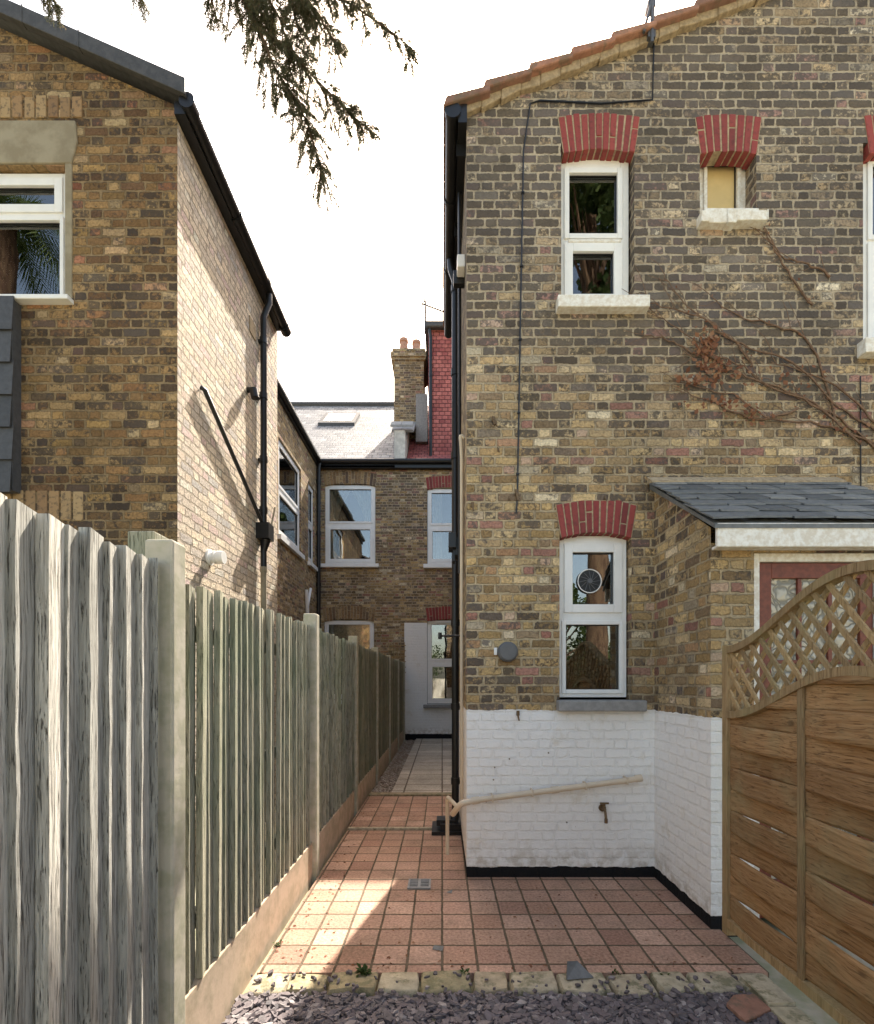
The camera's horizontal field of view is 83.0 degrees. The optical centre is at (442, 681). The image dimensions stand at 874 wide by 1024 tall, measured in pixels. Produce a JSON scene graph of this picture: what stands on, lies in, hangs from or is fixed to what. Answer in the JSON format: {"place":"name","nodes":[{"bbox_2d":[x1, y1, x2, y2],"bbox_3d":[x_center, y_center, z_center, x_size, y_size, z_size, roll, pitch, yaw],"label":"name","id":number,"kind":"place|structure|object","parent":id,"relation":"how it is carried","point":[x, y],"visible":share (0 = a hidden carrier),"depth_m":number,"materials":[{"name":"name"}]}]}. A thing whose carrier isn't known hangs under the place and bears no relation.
{"place":"outdoors","nodes":[
{"label":"outdoors","id":0,"kind":"place"},
{"bbox_2d":[10,0,695,401],"label":"sky","id":1,"kind":"structure","parent":0,"point":[348,284],"materials":[{"name":"white"}]},
{"bbox_2d":[392,739,451,791],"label":"paved path","id":2,"kind":"structure","parent":0,"point":[427,766],"depth_m":8.96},
{"bbox_2d":[407,439,450,457],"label":"clay main roof","id":3,"kind":"structure","parent":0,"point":[415,450],"depth_m":14.48,"materials":[{"name":"tile"}]},
{"bbox_2d":[416,394,427,443],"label":"lead cladding","id":4,"kind":"structure","parent":3,"relation":"attached to","point":[421,418],"depth_m":15.00,"materials":[{"name":"grey paint"}]},
{"bbox_2d":[425,321,443,382],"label":"dormer flat roof","id":5,"kind":"structure","parent":3,"relation":"attached to","point":[435,325],"depth_m":14.23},
{"bbox_2d":[420,298,442,333],"bbox_3d":[-0.255,-10.829,14.600,0.826,1.058,0.321,0,0,0],"label":"television aerial","id":6,"kind":"object","parent":5,"relation":"on","point":[430,306],"visible":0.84,"depth_m":14.58,"materials":[{"name":"grey metal"}]},
{"bbox_2d":[428,330,451,454],"bbox_3d":[1.800,-8.200,16.650,4.400,3.960,4.700,0,0,0],"label":"tile hung dormer","id":7,"kind":"object","parent":3,"relation":"attached to","point":[441,395],"visible":0.07,"depth_m":14.30,"materials":[{"name":"tile"}]},
{"bbox_2d":[195,741,873,1023],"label":"ground","id":8,"kind":"structure","parent":0,"point":[811,1009],"depth_m":2.76,"materials":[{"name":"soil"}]},
{"bbox_2d":[0,28,176,545],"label":"wing front","id":9,"kind":"structure","parent":8,"relation":"on","point":[99,393],"depth_m":4.05,"materials":[{"name":"brown brick"}]},
{"bbox_2d":[0,296,20,493],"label":"hung slates","id":10,"kind":"object","parent":9,"relation":"attached to","point":[10,394],"visible":1,"depth_m":3.96,"materials":[{"name":"stone"}]},
{"bbox_2d":[0,174,64,293],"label":"window frame","id":11,"kind":"object","parent":9,"relation":"attached to","point":[33,213],"visible":0.45,"depth_m":4.09,"materials":[{"name":"white plastic"}]},
{"bbox_2d":[0,191,59,293],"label":"window glass","id":12,"kind":"object","parent":11,"relation":"attached to","point":[29,259],"visible":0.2,"depth_m":4.14,"materials":[{"name":"glass"}]},
{"bbox_2d":[0,188,59,225],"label":"window gasket","id":13,"kind":"object","parent":11,"relation":"attached to","point":[28,224],"depth_m":4.12,"materials":[{"name":"black plastic"}]},
{"bbox_2d":[0,294,73,304],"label":"white sill","id":14,"kind":"structure","parent":9,"relation":"attached to","point":[43,299],"depth_m":3.99,"materials":[{"name":"stone"}]},
{"bbox_2d":[0,121,77,297],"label":"cement lintel","id":15,"kind":"structure","parent":9,"relation":"attached to","point":[38,142],"depth_m":4.04,"materials":[{"name":"concrete"}]},
{"bbox_2d":[0,95,82,520],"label":"soldier course","id":16,"kind":"object","parent":9,"relation":"attached to","point":[41,107],"visible":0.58,"depth_m":4.04,"materials":[{"name":"brown brick"}]},
{"bbox_2d":[0,0,187,103],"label":"roof","id":17,"kind":"structure","parent":9,"relation":"on","point":[77,45],"depth_m":3.93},
{"bbox_2d":[177,121,276,869],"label":"wing side","id":18,"kind":"structure","parent":9,"relation":"attached to","point":[219,301],"depth_m":4.77,"materials":[{"name":"brick"}]},
{"bbox_2d":[205,549,226,565],"bbox_3d":[-2.100,-1.160,4.600,0.140,0.150,0.150,0,0,0],"label":"boiler flue","id":19,"kind":"object","parent":18,"relation":"attached to","point":[214,557],"visible":1,"depth_m":4.56,"materials":[{"name":"white plastic"}]},
{"bbox_2d":[249,315,255,340],"bbox_3d":[-2.165,-4.035,5.640,0.010,0.170,0.180,0,0,0],"label":"air brick","id":20,"kind":"object","parent":18,"relation":"attached to","point":[252,328],"visible":1,"depth_m":5.63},
{"bbox_2d":[174,92,290,566],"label":"black rainwater pipes","id":21,"kind":"object","parent":9,"relation":"attached to","point":[190,120],"visible":1,"depth_m":5.23,"materials":[{"name":"plastic"}]},
{"bbox_2d":[0,493,404,1023],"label":"panel fence","id":22,"kind":"object","parent":8,"relation":"on","point":[103,917],"visible":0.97,"depth_m":1.82,"materials":[{"name":"grey wood"}]},
{"bbox_2d":[37,0,422,217],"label":"conifer tree","id":23,"kind":"object","parent":8,"relation":"on","point":[263,24],"visible":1,"depth_m":3.01,"materials":[{"name":"green plant"}]},
{"bbox_2d":[260,507,275,821],"bbox_3d":[-2.080,-0.228,5.955,0.084,3.855,0.305,0,0,18],"label":"grey soil pipe","id":24,"kind":"object","parent":8,"relation":"on","point":[263,570],"visible":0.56,"depth_m":5.83,"materials":[{"name":"plastic"}]},
{"bbox_2d":[277,399,316,704],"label":"wing walls","id":25,"kind":"structure","parent":8,"relation":"on","point":[296,576],"depth_m":11.79,"materials":[{"name":"brick"}]},
{"bbox_2d":[278,440,298,549],"bbox_3d":[-3.493,-4.120,11.175,0.074,2.040,1.650,0,0,0],"label":"side window frame","id":26,"kind":"object","parent":25,"relation":"attached to","point":[287,499],"visible":0.59,"depth_m":11.18,"materials":[{"name":"white plastic"}]},
{"bbox_2d":[279,449,295,544],"bbox_3d":[-3.503,-4.122,11.175,0.006,1.825,1.440,0,0,0],"label":"side window glass","id":27,"kind":"object","parent":26,"relation":"attached to","point":[287,515],"visible":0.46,"depth_m":11.20,"materials":[{"name":"glass"}]},
{"bbox_2d":[277,534,317,570],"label":"side sills","id":28,"kind":"structure","parent":25,"relation":"attached to","point":[290,546],"depth_m":11.28,"materials":[{"name":"white plastic"}]},
{"bbox_2d":[277,379,322,627],"bbox_3d":[-3.350,-2.240,10.095,0.159,7.679,7.190,0,0,0],"label":"wing gutter","id":29,"kind":"object","parent":25,"relation":"attached to","point":[285,403],"visible":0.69,"depth_m":13.12,"materials":[{"name":"plastic"}]},
{"bbox_2d":[305,588,311,613],"bbox_3d":[-3.380,-0.409,12.493,0.090,4.018,0.474,0,0,0],"label":"white waste pipe","id":30,"kind":"object","parent":25,"relation":"attached to","point":[307,597],"visible":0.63,"depth_m":12.34,"materials":[{"name":"plastic"}]},
{"bbox_2d":[308,484,312,562],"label":"side window narrow frame","id":31,"kind":"object","parent":25,"relation":"on","point":[310,526],"visible":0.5,"depth_m":13.12,"materials":[{"name":"white plastic"}]},
{"bbox_2d":[321,470,451,740],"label":"wall","id":32,"kind":"structure","parent":8,"relation":"on","point":[399,587],"depth_m":13.70,"materials":[{"name":"brick"}]},
{"bbox_2d":[323,605,374,621],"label":"kitchen arch voussoirs","id":33,"kind":"object","parent":32,"relation":"in","point":[339,609],"visible":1,"depth_m":13.69,"materials":[{"name":"brick"}]},
{"bbox_2d":[322,606,375,621],"bbox_3d":[-2.585,-1.891,13.757,1.480,0.439,0.118,0,0,0],"label":"kitchen arch mortar","id":34,"kind":"object","parent":32,"relation":"in","point":[347,613],"visible":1,"depth_m":13.70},
{"bbox_2d":[325,621,373,698],"bbox_3d":[-2.585,-0.615,13.768,1.370,2.190,0.074,0,0,0],"label":"kitchen window frame","id":35,"kind":"object","parent":32,"relation":"in","point":[328,623],"visible":0.32,"depth_m":13.74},
{"bbox_2d":[325,485,374,562],"bbox_3d":[-2.555,-4.375,13.768,1.390,2.190,0.074,0,0,0],"label":"bedroom window frame","id":36,"kind":"object","parent":32,"relation":"in","point":[349,525],"visible":0.88,"depth_m":13.73,"materials":[{"name":"plastic"}]},
{"bbox_2d":[323,471,376,486],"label":"bedroom arch voussoirs","id":37,"kind":"object","parent":32,"relation":"in","point":[359,476],"visible":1,"depth_m":13.69,"materials":[{"name":"brick"}]},
{"bbox_2d":[323,471,376,485],"bbox_3d":[-2.555,-5.636,13.757,1.500,0.409,0.118,0,0,0],"label":"bedroom arch mortar","id":38,"kind":"object","parent":32,"relation":"in","point":[348,478],"visible":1,"depth_m":13.70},
{"bbox_2d":[336,491,369,558],"bbox_3d":[-2.555,-4.325,14.357,1.990,2.690,1.085,0,0,0],"label":"bedroom window interior","id":39,"kind":"object","parent":32,"relation":"attached to","point":[352,544],"visible":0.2,"depth_m":14.90,"materials":[{"name":"glass"}]},
{"bbox_2d":[329,490,441,649],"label":"curtains","id":40,"kind":"object","parent":39,"relation":"hanging from","point":[337,500],"visible":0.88,"depth_m":13.84,"materials":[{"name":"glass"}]},
{"bbox_2d":[321,563,451,703],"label":"window sills","id":41,"kind":"structure","parent":32,"relation":"attached to","point":[376,565],"depth_m":13.58,"materials":[{"name":"white plastic"}]},
{"bbox_2d":[426,606,451,620],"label":"dining arch voussoirs","id":42,"kind":"object","parent":32,"relation":"in","point":[445,616],"visible":0.56,"depth_m":13.68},
{"bbox_2d":[426,475,451,489],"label":"landing arch voussoirs","id":43,"kind":"object","parent":32,"relation":"in","point":[448,481],"visible":0.56,"depth_m":13.69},
{"bbox_2d":[427,621,451,703],"bbox_3d":[0.240,-0.555,13.768,1.300,2.310,0.074,0,0,0],"label":"dining window frame","id":44,"kind":"object","parent":32,"relation":"in","point":[431,662],"visible":0.5,"depth_m":13.74,"materials":[{"name":"plastic"}]},
{"bbox_2d":[427,489,451,563],"bbox_3d":[0.240,-4.325,13.768,1.300,2.090,0.074,0,0,0],"label":"landing window frame","id":45,"kind":"object","parent":32,"relation":"in","point":[431,526],"visible":0.44,"depth_m":13.74,"materials":[{"name":"plastic"}]},
{"bbox_2d":[442,494,451,558],"bbox_3d":[0.240,-4.275,14.357,1.900,2.590,1.085,0,0,0],"label":"landing window interior","id":46,"kind":"object","parent":32,"relation":"attached to","point":[446,509],"visible":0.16,"depth_m":14.90,"materials":[{"name":"glass"}]},
{"bbox_2d":[372,740,414,791],"bbox_3d":[-0.875,1.609,10.293,0.345,0.041,6.662,0,0,0],"label":"gravel strip","id":47,"kind":"object","parent":8,"relation":"on","point":[389,782],"visible":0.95,"depth_m":9.01,"materials":[{"name":"gravel"}]},
{"bbox_2d":[348,792,451,829],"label":"threshold kerb","id":48,"kind":"structure","parent":8,"relation":"on","point":[403,794],"depth_m":6.83,"materials":[{"name":"tile"}]},
{"bbox_2d":[349,796,451,826],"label":"patio","id":49,"kind":"structure","parent":8,"relation":"on","point":[408,811],"depth_m":6.01,"materials":[{"name":"tile"}]},
{"bbox_2d":[404,623,451,740],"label":"painted rear wall","id":50,"kind":"structure","parent":8,"relation":"on","point":[421,722],"depth_m":13.69,"materials":[{"name":"paint"}]},
{"bbox_2d":[427,620,451,703],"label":"window","id":51,"kind":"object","parent":50,"relation":"attached to","point":[442,676],"visible":0.16,"depth_m":14.90,"materials":[{"name":"glass"}]},
{"bbox_2d":[221,969,781,1023],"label":"slate chippings","id":52,"kind":"object","parent":8,"relation":"on","point":[675,1006],"visible":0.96,"depth_m":2.43,"materials":[{"name":"gravel"}]},
{"bbox_2d":[726,994,770,1022],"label":"broken tile","id":53,"kind":"object","parent":52,"relation":"on","point":[745,1008],"visible":1,"depth_m":2.41,"materials":[{"name":"ceramic"}]},
{"bbox_2d":[257,830,768,981],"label":"patio","id":54,"kind":"structure","parent":8,"relation":"on","point":[462,917],"depth_m":3.29,"materials":[{"name":"tile"}]},
{"bbox_2d":[407,879,430,888],"bbox_3d":[-0.180,1.594,3.900,0.180,0.012,0.180,0,0,0],"label":"drain grate","id":55,"kind":"object","parent":54,"relation":"on","point":[419,883],"visible":1,"depth_m":3.90,"materials":[{"name":"metal"}]},
{"bbox_2d":[276,805,740,971],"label":"leaf litter","id":56,"kind":"object","parent":54,"relation":"on","point":[389,957],"visible":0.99,"depth_m":3.03,"materials":[{"name":"brown plant"}]},
{"bbox_2d":[248,970,815,1023],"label":"brick edging","id":57,"kind":"object","parent":8,"relation":"on","point":[775,998],"visible":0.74,"depth_m":2.60,"materials":[{"name":"brick"}]},
{"bbox_2d":[459,0,873,876],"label":"wing walls","id":58,"kind":"structure","parent":8,"relation":"on","point":[599,418],"depth_m":4.05,"materials":[{"name":"brick"}]},
{"bbox_2d":[432,192,460,834],"bbox_3d":[0.050,-1.476,5.047,0.320,6.172,1.026,0,0,0],"label":"black downpipe","id":59,"kind":"object","parent":58,"relation":"attached to","point":[438,826],"visible":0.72,"depth_m":5.29,"materials":[{"name":"plastic"}]},
{"bbox_2d":[438,270,464,638],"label":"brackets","id":60,"kind":"object","parent":58,"relation":"attached to","point":[458,282],"depth_m":4.55,"materials":[{"name":"black plastic"}]},
{"bbox_2d":[444,103,466,337],"bbox_3d":[0.111,-4.545,5.246,0.179,0.250,2.548,0,0,0],"label":"black gutter","id":61,"kind":"object","parent":58,"relation":"attached to","point":[456,126],"visible":0.73,"depth_m":4.51,"materials":[{"name":"plastic"}]},
{"bbox_2d":[457,254,464,276],"bbox_3d":[0.165,-3.655,4.340,0.070,0.110,0.120,0,0,0],"label":"sensor box","id":62,"kind":"object","parent":58,"relation":"attached to","point":[460,265],"visible":0.95,"depth_m":4.28,"materials":[{"name":"white plastic"}]},
{"bbox_2d":[497,642,517,661],"bbox_3d":[0.532,-0.245,4.013,0.164,0.164,0.075,0,0,0],"label":"round wall vent","id":63,"kind":"object","parent":58,"relation":"attached to","point":[507,651],"visible":1,"depth_m":3.98,"materials":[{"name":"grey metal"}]},
{"bbox_2d":[445,434,642,854],"bbox_3d":[0.822,-0.358,4.192,1.586,3.717,0.488,0,0,0],"label":"waste pipe","id":64,"kind":"object","parent":58,"relation":"attached to","point":[459,805],"visible":0.98,"depth_m":4.41,"materials":[{"name":"beige plastic"}]},
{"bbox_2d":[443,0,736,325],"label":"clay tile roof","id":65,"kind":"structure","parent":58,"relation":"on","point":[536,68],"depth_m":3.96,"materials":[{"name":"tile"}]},
{"bbox_2d":[467,0,767,116],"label":"roof verge","id":66,"kind":"structure","parent":65,"relation":"attached to","point":[503,96],"depth_m":4.01,"materials":[{"name":"concrete"}]},
{"bbox_2d":[560,536,625,696],"bbox_3d":[1.256,-0.546,4.153,0.568,1.348,0.074,0,0,0],"label":"window frame","id":67,"kind":"object","parent":58,"relation":"attached to","point":[571,613],"visible":0.91,"depth_m":4.12,"materials":[{"name":"white plastic"}]},
{"bbox_2d":[566,553,617,688],"bbox_3d":[1.255,-0.509,4.151,0.446,1.145,0.018,0,0,0],"label":"window gasket","id":68,"kind":"object","parent":67,"relation":"attached to","point":[612,603],"depth_m":4.14,"materials":[{"name":"black plastic"}]},
{"bbox_2d":[560,554,625,699],"bbox_3d":[1.256,-0.496,4.725,1.168,1.848,1.050,0,0,0],"label":"window interior","id":69,"kind":"object","parent":58,"relation":"attached to","point":[601,565],"depth_m":5.25,"materials":[{"name":"glass"}]},
{"bbox_2d":[567,640,611,680],"bbox_3d":[1.260,-0.183,4.220,0.381,0.347,0.021,0,0,0],"label":"bead curtain","id":70,"kind":"object","parent":69,"relation":"hanging from","point":[582,662],"visible":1,"depth_m":4.21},
{"bbox_2d":[561,160,628,294],"bbox_3d":[1.276,-3.770,4.153,0.567,1.280,0.074,0,0,0],"label":"window frame","id":71,"kind":"object","parent":58,"relation":"attached to","point":[619,251],"visible":0.62,"depth_m":4.12,"materials":[{"name":"white plastic"}]},
{"bbox_2d":[569,179,614,293],"bbox_3d":[1.261,-3.732,4.163,0.432,1.055,0.006,0,0,0],"label":"window glass","id":72,"kind":"object","parent":71,"relation":"attached to","point":[591,205],"visible":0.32,"depth_m":4.17,"materials":[{"name":"glass"}]},
{"bbox_2d":[569,176,616,293],"bbox_3d":[1.261,-3.740,4.151,0.402,1.010,0.018,0,0,0],"label":"window gasket","id":73,"kind":"object","parent":71,"relation":"attached to","point":[615,177],"depth_m":4.14,"materials":[{"name":"black plastic"}]},
{"bbox_2d":[556,500,635,540],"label":"arch voussoirs","id":74,"kind":"object","parent":58,"relation":"on","point":[596,518],"visible":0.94,"depth_m":4.04,"materials":[{"name":"red brick"}]},
{"bbox_2d":[555,500,636,541],"bbox_3d":[1.262,-1.336,4.107,0.671,0.308,0.118,0,0,0],"label":"arch mortar","id":75,"kind":"object","parent":58,"relation":"on","point":[585,521],"visible":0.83,"depth_m":4.05,"materials":[{"name":"brick"}]},
{"bbox_2d":[558,114,639,165],"bbox_3d":[1.284,-4.496,4.107,0.678,0.318,0.118,0,0,0],"label":"arch mortar","id":76,"kind":"object","parent":58,"relation":"attached to","point":[615,137],"visible":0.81,"depth_m":4.05,"materials":[{"name":"concrete"}]},
{"bbox_2d":[559,113,639,164],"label":"arch voussoirs","id":77,"kind":"object","parent":58,"relation":"attached to","point":[598,133],"visible":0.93,"depth_m":4.04,"materials":[{"name":"red brick"}]},
{"bbox_2d":[556,700,646,711],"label":"grey sill","id":78,"kind":"structure","parent":58,"relation":"attached to","point":[601,705],"depth_m":3.96,"materials":[{"name":"paint"}]},
{"bbox_2d":[642,0,655,47],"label":"aerial mast","id":79,"kind":"object","parent":58,"relation":"attached to","point":[649,12],"visible":0.98,"depth_m":3.97,"materials":[{"name":"grey metal"}]},
{"bbox_2d":[515,9,861,512],"bbox_3d":[2.014,-3.500,4.040,2.831,4.800,0.020,0,0,0],"label":"cable","id":80,"kind":"object","parent":58,"relation":"attached to","point":[522,191],"visible":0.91,"depth_m":4.04,"materials":[{"name":"black plastic"}]},
{"bbox_2d":[700,167,744,211],"bbox_3d":[2.344,-4.170,4.213,0.460,0.680,0.074,0,0,0],"label":"window frame","id":81,"kind":"object","parent":58,"relation":"attached to","point":[740,187],"visible":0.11,"depth_m":4.18,"materials":[{"name":"white paint"}]},
{"bbox_2d":[707,167,733,207],"bbox_3d":[2.370,-4.190,4.223,0.272,0.442,0.006,0,0,0],"label":"window glass","id":82,"kind":"object","parent":81,"relation":"attached to","point":[720,187],"visible":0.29,"depth_m":4.22,"materials":[{"name":"glass"}]},
{"bbox_2d":[696,114,760,169],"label":"arch voussoirs","id":83,"kind":"object","parent":58,"relation":"attached to","point":[740,130],"visible":0.82,"depth_m":4.04,"materials":[{"name":"red brick"}]},
{"bbox_2d":[695,115,761,167],"bbox_3d":[2.345,-4.487,4.107,0.550,0.320,0.118,0,0,0],"label":"arch mortar","id":84,"kind":"object","parent":58,"relation":"attached to","point":[714,158],"visible":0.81,"depth_m":4.05,"materials":[{"name":"concrete"}]},
{"bbox_2d":[697,208,768,230],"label":"crumbling sill","id":85,"kind":"structure","parent":58,"relation":"attached to","point":[726,219],"depth_m":3.98,"materials":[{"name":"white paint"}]},
{"bbox_2d":[647,477,845,483],"bbox_3d":[2.460,-1.640,4.005,1.560,0.080,0.090,0,0,0],"label":"mortar flashing","id":86,"kind":"object","parent":58,"relation":"attached to","point":[742,479],"visible":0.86,"depth_m":3.98,"materials":[{"name":"concrete"}]},
{"bbox_2d":[622,202,873,448],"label":"climbing creeper","id":87,"kind":"object","parent":58,"relation":"attached to","point":[704,351],"visible":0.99,"depth_m":4.03,"materials":[{"name":"brown plant"}]},
{"bbox_2d":[863,161,873,338],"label":"window frame","id":88,"kind":"object","parent":58,"relation":"attached to","point":[868,281],"visible":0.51,"depth_m":4.12,"materials":[{"name":"white plastic"}]},
{"bbox_2d":[863,115,873,163],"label":"arch voussoirs","id":89,"kind":"object","parent":58,"relation":"attached to","point":[870,136],"visible":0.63,"depth_m":4.04,"materials":[{"name":"red brick"}]},
{"bbox_2d":[654,492,873,936],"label":"porch walls","id":90,"kind":"structure","parent":8,"relation":"on","point":[703,602],"depth_m":3.43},
{"bbox_2d":[649,482,873,527],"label":"porch slate roof","id":91,"kind":"structure","parent":90,"relation":"on","point":[713,504],"depth_m":3.39,"materials":[{"name":"stone"}]},
{"bbox_2d":[712,523,873,549],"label":"white fascia","id":92,"kind":"structure","parent":90,"relation":"attached to","point":[794,538],"depth_m":3.08,"materials":[{"name":"paint"}]},
{"bbox_2d":[754,553,873,917],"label":"door frame","id":93,"kind":"object","parent":90,"relation":"attached to","point":[807,557],"visible":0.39,"depth_m":3.22,"materials":[{"name":"wood"}]},
{"bbox_2d":[759,563,872,917],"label":"door","id":94,"kind":"structure","parent":93,"relation":"in","point":[798,572],"depth_m":3.25,"materials":[{"name":"wood"}]},
{"bbox_2d":[722,560,873,1023],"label":"trellis fence panel","id":95,"kind":"object","parent":8,"relation":"on","point":[806,742],"visible":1,"depth_m":2.41,"materials":[{"name":"wood"}]},
{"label":"front walls","id":96,"kind":"object","parent":8,"relation":"on","visible":0},
{"bbox_2d":[293,406,393,466],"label":"slate main roof","id":97,"kind":"structure","parent":96,"relation":"on","point":[370,434],"depth_m":16.14,"materials":[{"name":"stone"}]},
{"bbox_2d":[318,413,359,425],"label":"skylight frame","id":98,"kind":"object","parent":97,"relation":"on","point":[321,422],"visible":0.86,"depth_m":16.90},
{"bbox_2d":[323,413,355,420],"bbox_3d":[-3.625,-9.363,17.475,0.990,0.756,0.890,0,0,0],"label":"skylight glass","id":99,"kind":"object","parent":98,"relation":"in","point":[339,417],"visible":1,"depth_m":17.43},
{"bbox_2d":[291,402,393,405],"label":"ridge tiles","id":100,"kind":"object","parent":97,"relation":"on","point":[342,403],"visible":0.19,"depth_m":19.30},
{"bbox_2d":[321,328,451,469],"bbox_3d":[-3.800,-8.019,13.865,10.400,4.279,0.859,0,0,0],"label":"terrace gutter","id":101,"kind":"object","parent":97,"relation":"attached to","point":[417,463],"visible":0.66,"depth_m":13.55,"materials":[{"name":"black plastic"}]},
{"bbox_2d":[394,430,409,457],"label":"rendered parapet","id":102,"kind":"structure","parent":97,"relation":"on","point":[401,442],"depth_m":13.60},
{"bbox_2d":[390,421,415,431],"bbox_3d":[-1.110,-7.907,15.050,0.620,1.875,3.100,0,0,0],"label":"parapet coping","id":103,"kind":"object","parent":102,"relation":"on","point":[408,426],"visible":0.82,"depth_m":13.84,"materials":[{"name":"grey paint"}]},
{"bbox_2d":[394,361,424,438],"bbox_3d":[-1.050,-8.575,16.300,0.940,3.150,1.400,0,0,0],"label":"chimney stack","id":104,"kind":"object","parent":97,"relation":"on","point":[409,380],"visible":0.5,"depth_m":15.60,"materials":[{"name":"brick"}]},
{"bbox_2d":[391,348,427,387],"bbox_3d":[-1.050,-10.325,16.300,1.140,0.350,1.600,0,0,0],"label":"chimney corbel","id":105,"kind":"object","parent":104,"relation":"on","point":[408,354],"visible":0.5,"depth_m":15.55,"materials":[{"name":"stone"}]},
{"bbox_2d":[579,570,600,591],"bbox_3d":[1.235,-0.845,4.146,0.189,0.189,0.012,0,0,0],"label":"extractor fan body","id":106,"kind":"object","parent":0,"point":[587,588],"visible":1,"depth_m":4.14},
{"bbox_3d":[-1.050,-10.530,16.300,0.900,0.060,1.360,0,0,0],"label":"chimney mortar capping","id":107,"kind":"object","parent":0,"visible":0},
{"bbox_2d":[399,337,420,347],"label":"chimney pots","id":108,"kind":"object","parent":107,"relation":"on","point":[403,342],"visible":0.31,"depth_m":15.84,"materials":[{"name":"ceramic"}]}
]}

